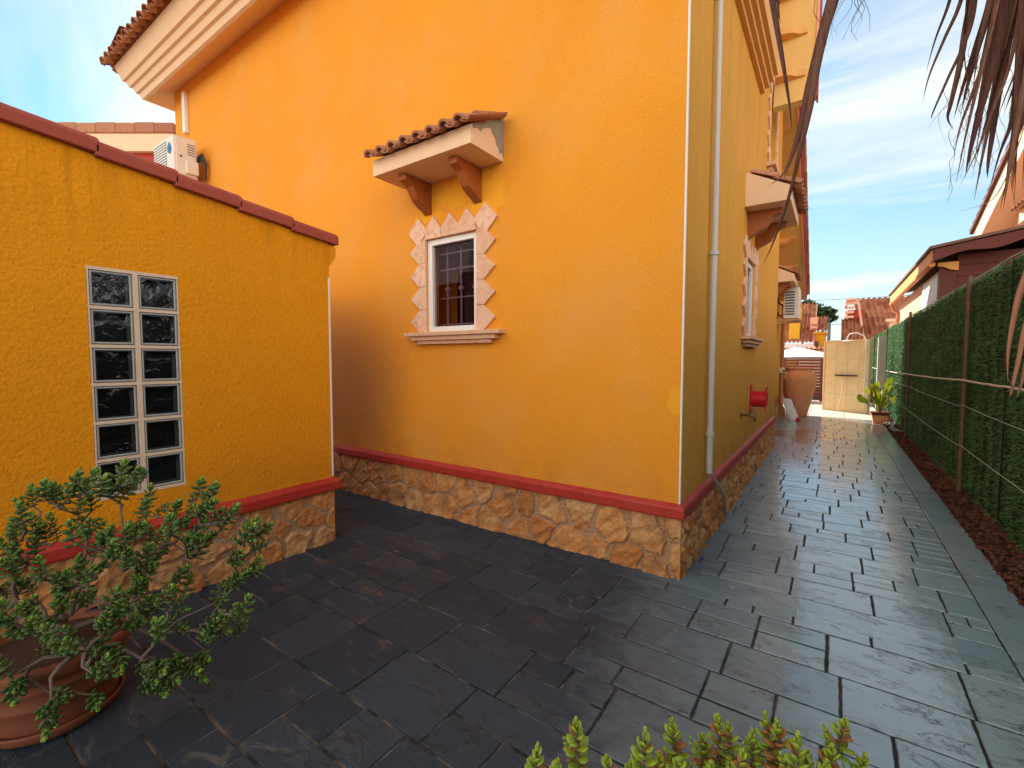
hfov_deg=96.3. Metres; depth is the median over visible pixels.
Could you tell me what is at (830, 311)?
tree
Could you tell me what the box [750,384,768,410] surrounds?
hose hanger
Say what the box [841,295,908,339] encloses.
house
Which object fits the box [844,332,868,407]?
garden shower
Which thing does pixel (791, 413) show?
plastic bag
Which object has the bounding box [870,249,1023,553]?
hedge fence
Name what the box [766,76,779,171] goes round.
upper window
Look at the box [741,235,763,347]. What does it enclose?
window
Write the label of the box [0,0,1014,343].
sky
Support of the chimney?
on the ground
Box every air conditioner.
[154,91,206,180]
[777,287,802,323]
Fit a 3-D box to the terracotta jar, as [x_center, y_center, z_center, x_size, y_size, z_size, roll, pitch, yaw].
[7.522,0.201,12.035,0.790,1.290,0.790,2,4,35]
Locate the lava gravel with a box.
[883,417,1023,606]
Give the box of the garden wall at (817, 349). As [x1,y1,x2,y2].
[801,347,823,387]
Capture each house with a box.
[57,122,175,160]
[99,0,822,579]
[785,303,817,349]
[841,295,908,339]
[969,120,1023,235]
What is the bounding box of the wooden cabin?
[888,225,1023,323]
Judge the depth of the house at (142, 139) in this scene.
11.09 m
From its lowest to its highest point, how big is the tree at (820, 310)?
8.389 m
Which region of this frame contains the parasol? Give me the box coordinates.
[784,346,823,359]
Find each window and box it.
[85,265,185,500]
[404,202,504,344]
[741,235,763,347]
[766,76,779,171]
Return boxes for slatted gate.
[783,357,822,400]
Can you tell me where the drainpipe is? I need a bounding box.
[705,0,726,516]
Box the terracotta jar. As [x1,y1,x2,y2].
[783,367,816,416]
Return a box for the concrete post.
[875,337,886,410]
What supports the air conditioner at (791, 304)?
attached to the house at (509, 202)
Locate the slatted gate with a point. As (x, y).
(816, 363)
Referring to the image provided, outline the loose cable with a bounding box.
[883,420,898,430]
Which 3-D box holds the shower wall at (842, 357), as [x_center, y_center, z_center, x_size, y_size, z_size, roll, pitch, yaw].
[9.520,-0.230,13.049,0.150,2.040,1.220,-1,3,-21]
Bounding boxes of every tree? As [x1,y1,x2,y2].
[764,0,1023,397]
[801,299,828,343]
[817,304,839,331]
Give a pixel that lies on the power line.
(867, 297)
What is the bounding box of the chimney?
[827,318,830,340]
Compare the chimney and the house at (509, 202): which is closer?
the house at (509, 202)
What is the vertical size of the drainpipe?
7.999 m
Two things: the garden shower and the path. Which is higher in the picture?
the garden shower
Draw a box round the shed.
[0,102,340,633]
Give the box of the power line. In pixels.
[811,295,907,300]
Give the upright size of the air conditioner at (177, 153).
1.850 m
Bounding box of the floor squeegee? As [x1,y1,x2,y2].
[835,375,856,411]
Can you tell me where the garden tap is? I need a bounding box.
[740,411,755,420]
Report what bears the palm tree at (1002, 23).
on the ground
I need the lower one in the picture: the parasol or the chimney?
the parasol
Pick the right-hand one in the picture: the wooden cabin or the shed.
the wooden cabin
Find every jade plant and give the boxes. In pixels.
[0,458,274,748]
[524,710,869,767]
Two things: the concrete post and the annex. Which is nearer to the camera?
the concrete post
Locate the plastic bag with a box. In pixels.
[783,398,799,420]
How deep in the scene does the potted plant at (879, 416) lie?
10.60 m
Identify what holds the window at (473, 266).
in the house at (509, 202)
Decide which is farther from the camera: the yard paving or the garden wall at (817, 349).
the garden wall at (817, 349)
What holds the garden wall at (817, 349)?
on the ground
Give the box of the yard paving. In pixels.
[781,400,874,419]
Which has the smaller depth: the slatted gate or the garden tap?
the garden tap
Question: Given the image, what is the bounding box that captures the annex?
[810,316,827,349]
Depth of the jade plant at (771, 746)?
1.00 m
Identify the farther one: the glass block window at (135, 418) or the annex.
the annex
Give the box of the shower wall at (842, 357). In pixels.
[822,339,872,413]
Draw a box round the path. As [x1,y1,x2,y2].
[0,415,1023,767]
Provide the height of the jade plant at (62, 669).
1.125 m
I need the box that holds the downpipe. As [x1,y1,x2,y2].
[779,306,784,415]
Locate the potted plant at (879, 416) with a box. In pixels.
[857,377,896,423]
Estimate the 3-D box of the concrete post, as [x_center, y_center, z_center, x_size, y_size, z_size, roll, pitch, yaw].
[9.423,-0.167,11.704,0.170,2.060,0.170,2,4,35]
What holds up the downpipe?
attached to the house at (509, 202)
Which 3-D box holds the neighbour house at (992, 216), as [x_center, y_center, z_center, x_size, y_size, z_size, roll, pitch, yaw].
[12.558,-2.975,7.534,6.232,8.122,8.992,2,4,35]

